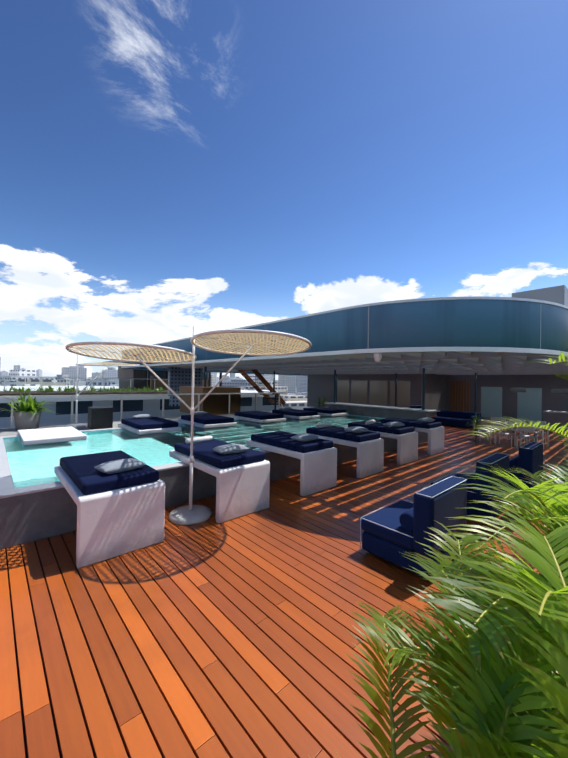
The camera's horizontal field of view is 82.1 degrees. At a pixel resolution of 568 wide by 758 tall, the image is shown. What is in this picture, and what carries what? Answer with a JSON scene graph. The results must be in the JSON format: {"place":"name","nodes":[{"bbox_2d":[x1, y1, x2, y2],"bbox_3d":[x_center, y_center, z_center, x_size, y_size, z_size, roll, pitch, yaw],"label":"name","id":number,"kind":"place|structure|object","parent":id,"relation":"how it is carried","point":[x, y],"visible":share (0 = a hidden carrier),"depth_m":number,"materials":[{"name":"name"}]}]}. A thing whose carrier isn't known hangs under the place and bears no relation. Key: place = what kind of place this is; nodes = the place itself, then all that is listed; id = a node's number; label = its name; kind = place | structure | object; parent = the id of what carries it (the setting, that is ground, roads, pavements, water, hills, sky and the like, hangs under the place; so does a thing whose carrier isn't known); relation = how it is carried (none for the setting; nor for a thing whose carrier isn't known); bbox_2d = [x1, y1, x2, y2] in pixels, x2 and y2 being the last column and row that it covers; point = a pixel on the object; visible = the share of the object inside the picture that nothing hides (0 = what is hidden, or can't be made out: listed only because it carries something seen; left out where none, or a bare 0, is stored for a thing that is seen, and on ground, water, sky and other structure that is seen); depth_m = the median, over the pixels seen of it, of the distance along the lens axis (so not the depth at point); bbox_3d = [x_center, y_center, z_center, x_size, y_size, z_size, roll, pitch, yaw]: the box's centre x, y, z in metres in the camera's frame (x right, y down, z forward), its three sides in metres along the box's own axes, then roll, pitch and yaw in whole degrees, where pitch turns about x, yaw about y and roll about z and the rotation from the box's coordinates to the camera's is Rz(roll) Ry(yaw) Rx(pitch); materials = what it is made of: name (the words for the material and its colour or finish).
{"place":"outdoors","nodes":[
{"label":"outdoors","id":0,"kind":"place"},
{"bbox_2d":[61,366,86,378],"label":"city block","id":1,"kind":"structure","parent":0,"point":[70,371],"depth_m":639.95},
{"bbox_2d":[92,371,101,378],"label":"city block","id":2,"kind":"structure","parent":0,"point":[96,374],"depth_m":1214.19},
{"bbox_2d":[102,370,117,377],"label":"city block","id":3,"kind":"structure","parent":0,"point":[109,373],"depth_m":570.17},
{"bbox_2d":[0,392,285,428],"bbox_3d":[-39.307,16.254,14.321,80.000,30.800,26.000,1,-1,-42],"label":"wall","id":4,"kind":"structure","parent":0,"point":[48,424],"depth_m":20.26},
{"bbox_2d":[0,376,167,390],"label":"opposite roof railing","id":5,"kind":"object","parent":4,"relation":"on","point":[38,382],"visible":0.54,"depth_m":24.46,"materials":[{"name":"silver metal"}]},
{"bbox_2d":[0,390,167,395],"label":"green roof soil","id":6,"kind":"structure","parent":4,"relation":"on","point":[9,393],"depth_m":21.15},
{"bbox_2d":[2,385,165,392],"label":"plants","id":7,"kind":"object","parent":6,"relation":"on","point":[50,389],"visible":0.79,"depth_m":22.23,"materials":[{"name":"green plant"}]},
{"bbox_2d":[0,386,278,401],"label":"wing roof slab","id":8,"kind":"structure","parent":4,"relation":"on","point":[242,391],"depth_m":21.61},
{"bbox_2d":[5,531,322,757],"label":"deck gaps","id":9,"kind":"object","parent":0,"point":[23,727],"depth_m":2.52,"materials":[{"name":"black"}]},
{"bbox_2d":[0,409,301,436],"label":"terrace slab","id":10,"kind":"structure","parent":9,"relation":"on","point":[8,431],"depth_m":10.25,"materials":[{"name":"concrete"}]},
{"bbox_2d":[14,410,41,429],"bbox_3d":[-7.758,1.241,9.867,0.680,0.540,0.680,1,-1,-42],"label":"terrace pot","id":11,"kind":"object","parent":10,"relation":"on","point":[25,420],"visible":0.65,"depth_m":9.63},
{"bbox_2d":[1,392,57,414],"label":"potted plant","id":12,"kind":"object","parent":11,"relation":"on","point":[30,405],"visible":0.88,"depth_m":9.78,"materials":[{"name":"green plant"}]},
{"bbox_2d":[17,426,86,445],"bbox_3d":[-6.082,1.791,8.489,1.250,0.800,2.000,1,-1,-42],"label":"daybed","id":13,"kind":"object","parent":10,"relation":"on","point":[45,435],"visible":0.69,"depth_m":8.08,"materials":[{"name":"white paint"}]},
{"bbox_2d":[64,423,87,428],"bbox_3d":[-6.638,1.487,10.412,0.680,0.105,0.680,1,-1,-42],"label":"pillow","id":14,"kind":"object","parent":10,"relation":"on","point":[78,425],"visible":0.75,"depth_m":10.25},
{"bbox_2d":[87,406,112,429],"bbox_3d":[-5.840,1.221,10.358,0.600,0.665,0.550,1,-1,-42],"label":"pool equipment box","id":15,"kind":"object","parent":10,"relation":"on","point":[100,417],"visible":0.98,"depth_m":10.15,"materials":[{"name":"black metal"}]},
{"bbox_2d":[75,347,139,423],"bbox_3d":[-6.019,0.235,11.166,1.959,2.460,1.945,1,-1,-42],"label":"parasol frame","id":16,"kind":"object","parent":10,"relation":"on","point":[80,364],"visible":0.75,"depth_m":10.41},
{"bbox_2d":[83,362,134,364],"bbox_3d":[-6.000,-0.532,11.173,1.881,0.085,1.881,-2,5,-42],"label":"parasol weave","id":17,"kind":"object","parent":16,"relation":"on","point":[108,363],"visible":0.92,"depth_m":10.85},
{"bbox_2d":[118,423,181,434],"bbox_3d":[-4.231,1.835,10.169,1.250,0.800,2.000,1,-1,-42],"label":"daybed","id":18,"kind":"object","parent":10,"relation":"on","point":[146,431],"visible":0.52,"depth_m":9.48,"materials":[{"name":"white paint"}]},
{"bbox_2d":[121,417,177,429],"bbox_3d":[-4.199,1.360,10.146,1.130,0.150,1.769,1,-1,-42],"label":"mattress","id":19,"kind":"object","parent":18,"relation":"on","point":[150,423],"visible":1,"depth_m":9.70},
{"bbox_2d":[132,414,152,418],"bbox_3d":[-4.590,1.218,10.581,0.559,0.148,0.351,1,-1,-42],"label":"pillow","id":20,"kind":"object","parent":19,"relation":"on","point":[142,416],"visible":0.98,"depth_m":10.47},
{"bbox_2d":[177,419,236,428],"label":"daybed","id":21,"kind":"object","parent":10,"relation":"on","point":[206,426],"visible":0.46,"depth_m":10.81,"materials":[{"name":"white paint"}]},
{"bbox_2d":[181,414,233,423],"bbox_3d":[-2.718,1.395,11.490,1.130,0.150,1.769,1,-1,-42],"label":"mattress","id":22,"kind":"object","parent":21,"relation":"on","point":[208,419],"visible":0.9,"depth_m":11.04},
{"bbox_2d":[194,411,207,414],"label":"pillow","id":23,"kind":"object","parent":22,"relation":"on","point":[199,413],"visible":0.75,"depth_m":11.83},
{"bbox_2d":[179,386,240,414],"bbox_3d":[-3.638,1.005,15.899,2.000,1.240,2.400,1,-1,-42],"label":"timber clad box","id":24,"kind":"object","parent":10,"relation":"on","point":[197,389],"visible":0.36,"depth_m":15.16,"materials":[{"name":"brown wood"}]},
{"bbox_2d":[231,415,285,422],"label":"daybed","id":25,"kind":"object","parent":10,"relation":"on","point":[259,420],"visible":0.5,"depth_m":12.42,"materials":[{"name":"white paint"}]},
{"bbox_2d":[235,411,283,419],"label":"mattress","id":26,"kind":"object","parent":25,"relation":"on","point":[260,415],"visible":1,"depth_m":12.60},
{"bbox_2d":[238,369,285,405],"bbox_3d":[-1.810,-0.011,20.384,3.984,3.419,1.460,1,-1,-42],"label":"timber stair","id":27,"kind":"object","parent":10,"relation":"on","point":[244,374],"visible":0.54,"depth_m":20.40,"materials":[{"name":"brown wood"}]},
{"bbox_2d":[284,415,319,419],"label":"daybed","id":28,"kind":"object","parent":10,"relation":"on","point":[302,417],"visible":0.25,"depth_m":13.62,"materials":[{"name":"white paint"}]},
{"bbox_2d":[272,409,317,416],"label":"mattress","id":29,"kind":"object","parent":28,"relation":"on","point":[295,412],"visible":0.9,"depth_m":13.98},
{"bbox_2d":[279,407,291,409],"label":"pillow","id":30,"kind":"object","parent":29,"relation":"on","point":[285,408],"visible":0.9,"depth_m":14.66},
{"bbox_2d":[318,413,347,416],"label":"daybed","id":31,"kind":"object","parent":10,"relation":"on","point":[333,415],"visible":0.29,"depth_m":14.95,"materials":[{"name":"white paint"}]},
{"bbox_2d":[303,407,345,413],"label":"mattress","id":32,"kind":"object","parent":31,"relation":"on","point":[326,410],"visible":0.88,"depth_m":15.30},
{"bbox_2d":[0,415,567,757],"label":"deck boards","id":33,"kind":"object","parent":9,"relation":"on","point":[251,613],"visible":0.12,"depth_m":2.95,"materials":[{"name":"brown wood"}]},
{"bbox_2d":[54,465,164,568],"bbox_3d":[-2.662,1.815,4.854,1.030,0.820,1.920,1,-1,-42],"label":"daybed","id":34,"kind":"object","parent":33,"relation":"on","point":[115,523],"visible":0.75,"depth_m":4.11,"materials":[{"name":"white paint"}]},
{"bbox_2d":[60,450,158,494],"bbox_3d":[-2.643,1.330,4.846,0.930,0.150,1.749,1,-1,-42],"label":"mattress","id":35,"kind":"object","parent":34,"relation":"on","point":[85,475],"visible":0.96,"depth_m":4.39,"materials":[{"name":"fabric"}]},
{"bbox_2d":[94,458,144,473],"bbox_3d":[-2.254,1.197,4.499,0.351,0.148,0.559,1,-1,38],"label":"pillow","id":36,"kind":"object","parent":35,"relation":"on","point":[118,466],"visible":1,"depth_m":4.38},
{"bbox_2d":[65,326,311,510],"bbox_3d":[-1.503,0.644,5.351,3.871,3.030,1.941,1,0,1],"label":"parasol frame","id":37,"kind":"object","parent":33,"relation":"on","point":[192,408],"visible":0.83,"depth_m":5.31,"materials":[{"name":"metal"}]},
{"bbox_2d":[69,345,191,361],"bbox_3d":[-2.446,-0.450,5.385,1.881,0.085,1.881,-2,-6,30],"label":"parasol canopy","id":38,"kind":"object","parent":37,"relation":"on","point":[107,355],"visible":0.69,"depth_m":5.60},
{"bbox_2d":[194,333,308,354],"bbox_3d":[-0.520,-0.597,5.322,1.881,0.085,1.881,1,-5,-4],"label":"parasol canopy","id":39,"kind":"object","parent":37,"relation":"on","point":[271,336],"visible":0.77,"depth_m":5.45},
{"bbox_2d":[168,505,211,524],"bbox_3d":[-1.530,2.196,5.331,0.680,0.105,0.680,1,-1,-42],"label":"parasol base","id":40,"kind":"object","parent":33,"relation":"on","point":[184,515],"visible":0.92,"depth_m":5.18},
{"bbox_2d":[0,404,430,548],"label":"pool walls","id":41,"kind":"structure","parent":33,"relation":"on","point":[27,518],"depth_m":5.66,"materials":[{"name":"concrete"}]},
{"bbox_2d":[3,415,382,487],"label":"swimming pool","id":42,"kind":"structure","parent":41,"relation":"in","point":[31,465],"depth_m":7.73,"materials":[{"name":"liquid"}]},
{"bbox_2d":[3,414,384,487],"bbox_3d":[-0.712,1.890,10.561,12.610,0.578,4.970,1,-1,-42],"label":"pool interior","id":43,"kind":"object","parent":41,"relation":"in","point":[122,428],"visible":0.16,"depth_m":9.59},
{"bbox_2d":[0,402,439,498],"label":"pool coping","id":44,"kind":"object","parent":41,"relation":"on","point":[8,488],"visible":0.5,"depth_m":5.56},
{"bbox_2d":[169,450,269,522],"bbox_3d":[-1.270,1.848,6.118,1.030,0.820,1.920,1,-1,-42],"label":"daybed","id":45,"kind":"object","parent":33,"relation":"on","point":[242,490],"visible":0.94,"depth_m":5.38,"materials":[{"name":"white paint"}]},
{"bbox_2d":[174,439,264,468],"bbox_3d":[-1.251,1.363,6.110,0.930,0.150,1.749,1,-1,-42],"label":"mattress","id":46,"kind":"object","parent":45,"relation":"on","point":[204,452],"visible":0.88,"depth_m":5.65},
{"bbox_2d":[185,436,212,443],"bbox_3d":[-1.720,1.234,6.622,0.110,0.107,0.581,1,-1,44],"label":"towel roll","id":47,"kind":"object","parent":46,"relation":"on","point":[200,439],"visible":0.96,"depth_m":6.58,"materials":[{"name":"white"}]},
{"bbox_2d":[213,444,248,453],"bbox_3d":[-0.932,1.228,5.725,0.559,0.148,0.351,1,-1,-38],"label":"pillow","id":48,"kind":"object","parent":46,"relation":"on","point":[230,448],"visible":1,"depth_m":5.61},
{"bbox_2d":[247,440,336,495],"bbox_3d":[0.122,1.881,7.381,1.030,0.820,1.920,1,-1,-42],"label":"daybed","id":49,"kind":"object","parent":33,"relation":"on","point":[318,470],"visible":0.88,"depth_m":6.65,"materials":[{"name":"white paint"}]},
{"bbox_2d":[251,431,332,452],"bbox_3d":[0.141,1.397,7.373,0.930,0.150,1.749,1,-1,-42],"label":"mattress","id":50,"kind":"object","parent":49,"relation":"on","point":[282,439],"visible":0.9,"depth_m":6.97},
{"bbox_2d":[291,433,318,441],"bbox_3d":[0.454,1.262,7.048,0.559,0.148,0.351,1,-1,-44],"label":"pillow","id":51,"kind":"object","parent":50,"relation":"on","point":[304,437],"visible":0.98,"depth_m":6.91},
{"bbox_2d":[204,366,476,412],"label":"canopy columns","id":52,"kind":"structure","parent":33,"relation":"on","point":[335,388],"depth_m":16.66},
{"bbox_2d":[131,351,567,374],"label":"canopy louvres","id":53,"kind":"object","parent":52,"relation":"on","point":[471,363],"visible":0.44,"depth_m":12.62,"materials":[{"name":"metal"}]},
{"bbox_2d":[374,353,381,361],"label":"canopy camera dome","id":54,"kind":"structure","parent":53,"relation":"attached to","point":[377,357],"depth_m":6.09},
{"bbox_2d":[302,433,383,477],"bbox_3d":[1.514,1.915,8.644,1.030,0.820,1.920,1,-1,-42],"label":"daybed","id":55,"kind":"object","parent":33,"relation":"on","point":[370,457],"visible":0.77,"depth_m":7.89,"materials":[{"name":"white paint"}]},
{"bbox_2d":[306,426,379,441],"bbox_3d":[1.532,1.430,8.636,0.930,0.150,1.749,1,-1,-42],"label":"mattress","id":56,"kind":"object","parent":55,"relation":"on","point":[337,432],"visible":0.92,"depth_m":8.23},
{"bbox_2d":[315,423,331,427],"bbox_3d":[1.109,1.301,9.136,0.571,0.107,0.110,1,-1,-38],"label":"pillow","id":57,"kind":"object","parent":56,"relation":"on","point":[323,425],"visible":0.98,"depth_m":9.08,"materials":[{"name":"white"}]},
{"bbox_2d":[344,426,367,432],"bbox_3d":[1.849,1.295,8.347,0.559,0.148,0.351,1,0,-35],"label":"pillow","id":58,"kind":"object","parent":56,"relation":"on","point":[356,429],"visible":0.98,"depth_m":8.22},
{"bbox_2d":[121,296,567,375],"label":"canopy trim","id":59,"kind":"structure","parent":33,"relation":"on","point":[461,349],"depth_m":5.95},
{"bbox_2d":[168,367,201,395],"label":"tiled wall","id":60,"kind":"structure","parent":59,"relation":"attached to","point":[177,377],"depth_m":19.86,"materials":[{"name":"blue tile"}]},
{"bbox_2d":[512,285,567,306],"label":"roof plant box","id":61,"kind":"object","parent":59,"relation":"on","point":[557,294],"visible":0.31,"depth_m":19.57,"materials":[{"name":"grey"}]},
{"bbox_2d":[344,427,417,464],"bbox_3d":[2.905,1.948,9.908,1.030,0.820,1.920,1,-1,-42],"label":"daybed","id":62,"kind":"object","parent":33,"relation":"on","point":[407,447],"visible":0.79,"depth_m":9.11,"materials":[{"name":"white paint"}]},
{"bbox_2d":[348,421,414,434],"bbox_3d":[2.924,1.463,9.899,0.930,0.150,1.749,1,-1,-42],"label":"mattress","id":63,"kind":"object","parent":62,"relation":"on","point":[381,427],"visible":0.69,"depth_m":9.47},
{"bbox_2d":[384,422,404,426],"bbox_3d":[3.230,1.328,9.531,0.559,0.148,0.351,1,0,-33],"label":"pillow","id":64,"kind":"object","parent":63,"relation":"on","point":[394,424],"visible":0.9,"depth_m":9.40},
{"bbox_2d":[361,477,466,578],"bbox_3d":[1.716,1.793,4.310,1.080,0.950,0.950,1,-1,-42],"label":"lounge chair","id":65,"kind":"object","parent":33,"relation":"on","point":[387,544],"visible":0.71,"depth_m":3.92,"materials":[{"name":"blue"}]},
{"bbox_2d":[399,507,412,531],"bbox_3d":[1.804,1.734,4.214,0.880,0.230,0.230,1,-1,-42],"label":"round cushion","id":66,"kind":"object","parent":65,"relation":"on","point":[406,519],"visible":0.33,"depth_m":3.93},
{"bbox_2d":[360,476,466,548],"bbox_3d":[1.716,1.782,4.310,1.068,0.931,0.938,1,-1,-42],"label":"sofa piping","id":67,"kind":"object","parent":65,"relation":"attached to","point":[407,501],"visible":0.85,"depth_m":4.18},
{"bbox_2d":[410,405,421,408],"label":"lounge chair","id":68,"kind":"object","parent":33,"relation":"on","point":[417,406],"visible":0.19,"depth_m":18.62,"materials":[{"name":"blue"}]},
{"bbox_2d":[415,427,443,455],"bbox_3d":[4.297,1.981,11.171,1.030,0.820,1.920,1,-1,-42],"label":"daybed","id":69,"kind":"object","parent":33,"relation":"on","point":[435,440],"visible":0.6,"depth_m":10.34,"materials":[{"name":"white paint"}]},
{"bbox_2d":[380,417,441,428],"bbox_3d":[4.316,1.496,11.163,0.930,0.150,1.749,1,-1,-42],"label":"mattress","id":70,"kind":"object","parent":69,"relation":"on","point":[417,423],"visible":0.92,"depth_m":10.72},
{"bbox_2d":[418,418,433,421],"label":"pillow","id":71,"kind":"object","parent":70,"relation":"on","point":[425,419],"visible":1,"depth_m":10.71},
{"bbox_2d":[307,374,567,420],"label":"building walls","id":72,"kind":"structure","parent":33,"relation":"on","point":[527,397],"depth_m":22.71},
{"bbox_2d":[431,410,480,428],"bbox_3d":[9.142,2.114,17.378,0.950,0.750,2.200,1,-1,-42],"label":"sofa","id":73,"kind":"object","parent":33,"relation":"on","point":[453,418],"visible":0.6,"depth_m":17.22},
{"bbox_2d":[434,453,508,519],"bbox_3d":[3.378,1.833,5.900,1.080,0.950,0.950,1,-1,-42],"label":"lounge chair","id":74,"kind":"object","parent":33,"relation":"on","point":[478,495],"visible":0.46,"depth_m":5.36,"materials":[{"name":"blue"}]},
{"bbox_2d":[464,472,475,489],"bbox_3d":[3.467,1.774,5.804,0.880,0.230,0.230,1,-1,-42],"label":"cushion","id":75,"kind":"object","parent":74,"relation":"on","point":[469,480],"visible":0.15,"depth_m":5.51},
{"bbox_2d":[433,453,508,492],"bbox_3d":[3.379,1.822,5.900,1.068,0.931,0.938,1,-1,-42],"label":"sofa piping","id":76,"kind":"object","parent":74,"relation":"attached to","point":[478,461],"visible":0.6,"depth_m":5.80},
{"bbox_2d":[478,420,494,443],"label":"dining chair","id":77,"kind":"object","parent":33,"relation":"on","point":[485,424],"visible":0.46,"depth_m":12.43,"materials":[{"name":"silver metal"}]},
{"bbox_2d":[488,417,505,439],"bbox_3d":[8.855,2.057,13.566,0.490,0.860,0.540,1,-1,-42],"label":"dining chair","id":78,"kind":"object","parent":33,"relation":"on","point":[497,419],"visible":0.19,"depth_m":13.63,"materials":[{"name":"silver metal"}]},
{"bbox_2d":[495,422,515,446],"bbox_3d":[8.225,2.036,12.102,0.490,0.860,0.540,1,-1,-42],"label":"dining chair","id":79,"kind":"object","parent":33,"relation":"on","point":[506,433],"visible":0.83,"depth_m":12.02,"materials":[{"name":"silver metal"}]},
{"bbox_2d":[474,420,549,448],"bbox_3d":[8.771,2.104,12.652,1.042,0.750,2.300,1,-1,-42],"label":"dining table","id":80,"kind":"object","parent":33,"relation":"on","point":[525,424],"visible":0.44,"depth_m":12.15,"materials":[{"name":"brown wood"}]},
{"bbox_2d":[506,419,524,442],"bbox_3d":[9.299,2.061,13.077,0.490,0.860,0.540,1,-1,-42],"label":"dining chair","id":81,"kind":"object","parent":33,"relation":"on","point":[523,421],"visible":0.38,"depth_m":13.14,"materials":[{"name":"silver metal"}]},
{"bbox_2d":[509,442,542,494],"bbox_3d":[4.997,1.870,7.166,1.080,0.950,0.950,1,-1,-42],"label":"lounge chair","id":82,"kind":"object","parent":33,"relation":"on","point":[530,460],"visible":0.46,"depth_m":6.60,"materials":[{"name":"blue"}]},
{"bbox_2d":[509,456,518,470],"bbox_3d":[5.085,1.811,7.070,0.880,0.230,0.230,1,-1,-42],"label":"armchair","id":83,"kind":"object","parent":82,"relation":"on","point":[513,462],"visible":0.33,"depth_m":6.78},
{"bbox_2d":[516,424,537,447],"bbox_3d":[8.669,2.040,11.614,0.490,0.860,0.540,1,-1,-42],"label":"dining chair","id":84,"kind":"object","parent":33,"relation":"on","point":[527,429],"visible":0.85,"depth_m":11.54,"materials":[{"name":"silver metal"}]},
{"bbox_2d":[526,420,545,443],"bbox_3d":[9.742,2.066,12.588,0.490,0.860,0.540,1,-1,-42],"label":"dining chair","id":85,"kind":"object","parent":33,"relation":"on","point":[541,422],"visible":0.38,"depth_m":12.62,"materials":[{"name":"silver metal"}]},
{"bbox_2d":[543,410,567,430],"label":"grill kiosk","id":86,"kind":"object","parent":33,"relation":"on","point":[554,417],"visible":0.8,"depth_m":16.50,"materials":[{"name":"silver metal"}]},
{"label":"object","id":87,"kind":"object","parent":33,"relation":"on","visible":0},
{"bbox_2d":[466,414,488,433],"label":"bar plant leaves","id":88,"kind":"object","parent":87,"relation":"attached to","point":[476,426],"visible":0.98,"depth_m":12.29,"materials":[{"name":"green plant"}]},
{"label":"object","id":89,"kind":"object","parent":33,"relation":"on","visible":0},
{"bbox_2d":[316,397,327,407],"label":"bar plant leaves","id":90,"kind":"object","parent":89,"relation":"on","point":[323,399],"visible":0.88,"depth_m":18.30,"materials":[{"name":"green plant"}]},
{"bbox_2d":[106,361,221,386],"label":"building","id":91,"kind":"structure","parent":0,"point":[138,374],"depth_m":32.73,"materials":[{"name":"metal"}]},
{"bbox_2d":[211,375,215,385],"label":"city block","id":92,"kind":"structure","parent":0,"point":[213,380],"depth_m":635.37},
{"bbox_2d":[222,380,251,386],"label":"city block","id":93,"kind":"structure","parent":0,"point":[234,383],"depth_m":347.49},
{"bbox_2d":[255,374,271,380],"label":"city block","id":94,"kind":"structure","parent":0,"point":[267,377],"depth_m":702.21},
{"bbox_2d":[0,0,567,379],"label":"sky","id":95,"kind":"structure","parent":0,"point":[168,168],"materials":[{"name":"blue"}]},
{"bbox_2d":[278,375,295,393],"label":"city block","id":96,"kind":"structure","parent":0,"point":[289,381],"depth_m":618.00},
{"bbox_2d":[297,376,307,392],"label":"city block","id":97,"kind":"structure","parent":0,"point":[302,382],"depth_m":710.46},
{"bbox_2d":[121,298,567,374],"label":"canopy fascia","id":98,"kind":"structure","parent":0,"point":[476,323],"depth_m":5.83,"materials":[{"name":"glass"}]},
{"bbox_2d":[141,306,540,352],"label":"canopy panel joints","id":99,"kind":"object","parent":98,"relation":"attached to","point":[368,329],"visible":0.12,"depth_m":6.16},
{"bbox_2d":[336,601,567,757],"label":"palm plant","id":100,"kind":"object","parent":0,"point":[533,703],"depth_m":1.32,"materials":[{"name":"plant"}]},
{"bbox_2d":[366,520,567,757],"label":"palm plant","id":101,"kind":"object","parent":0,"point":[421,696],"depth_m":1.41,"materials":[{"name":"plant"}]},
{"bbox_2d":[416,456,567,729],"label":"areca leaves","id":102,"kind":"object","parent":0,"point":[492,634],"depth_m":1.27,"materials":[{"name":"plant"}]},
{"bbox_2d":[437,416,567,561],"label":"palm frond","id":103,"kind":"object","parent":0,"point":[463,534],"depth_m":2.25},
{"bbox_2d":[450,461,567,577],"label":"areca leaves","id":104,"kind":"object","parent":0,"point":[558,487],"depth_m":1.78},
{"bbox_2d":[524,351,567,363],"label":"areca leaves","id":105,"kind":"object","parent":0,"point":[560,357],"depth_m":3.52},
{"bbox_2d":[552,372,567,379],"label":"frond","id":106,"kind":"object","parent":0,"point":[563,376],"depth_m":7.64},
{"label":"city ground","id":107,"kind":"structure","parent":0,"visible":0},
{"bbox_2d":[0,370,50,379],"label":"city block","id":108,"kind":"structure","parent":107,"relation":"on","point":[30,373],"depth_m":259.85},
{"bbox_2d":[36,369,41,375],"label":"city block","id":109,"kind":"structure","parent":107,"relation":"on","point":[38,372],"depth_m":1435.30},
{"bbox_2d":[244,381,287,394],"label":"city block","id":110,"kind":"structure","parent":107,"relation":"on","point":[281,388],"depth_m":217.83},
{"bbox_2d":[280,394,309,409],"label":"city block","id":111,"kind":"structure","parent":107,"relation":"on","point":[298,402],"depth_m":161.39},
{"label":"planter kerb","id":112,"kind":"structure","parent":0,"visible":0},
{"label":"planter soil","id":113,"kind":"structure","parent":112,"relation":"on","visible":0},
{"bbox_2d":[399,507,567,757],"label":"areca leaves","id":114,"kind":"object","parent":113,"relation":"on","point":[557,696],"depth_m":1.22,"materials":[{"name":"plant"}]},
{"bbox_2d":[448,534,567,708],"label":"areca near leaves","id":115,"kind":"object","parent":113,"relation":"on","point":[506,582],"depth_m":2.13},
{"bbox_2d":[509,466,567,502],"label":"areca leaves","id":116,"kind":"object","parent":113,"relation":"on","point":[535,477],"depth_m":3.29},
{"bbox_2d":[551,433,567,456],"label":"areca leaves","id":117,"kind":"object","parent":113,"relation":"on","point":[563,441],"visible":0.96,"depth_m":4.50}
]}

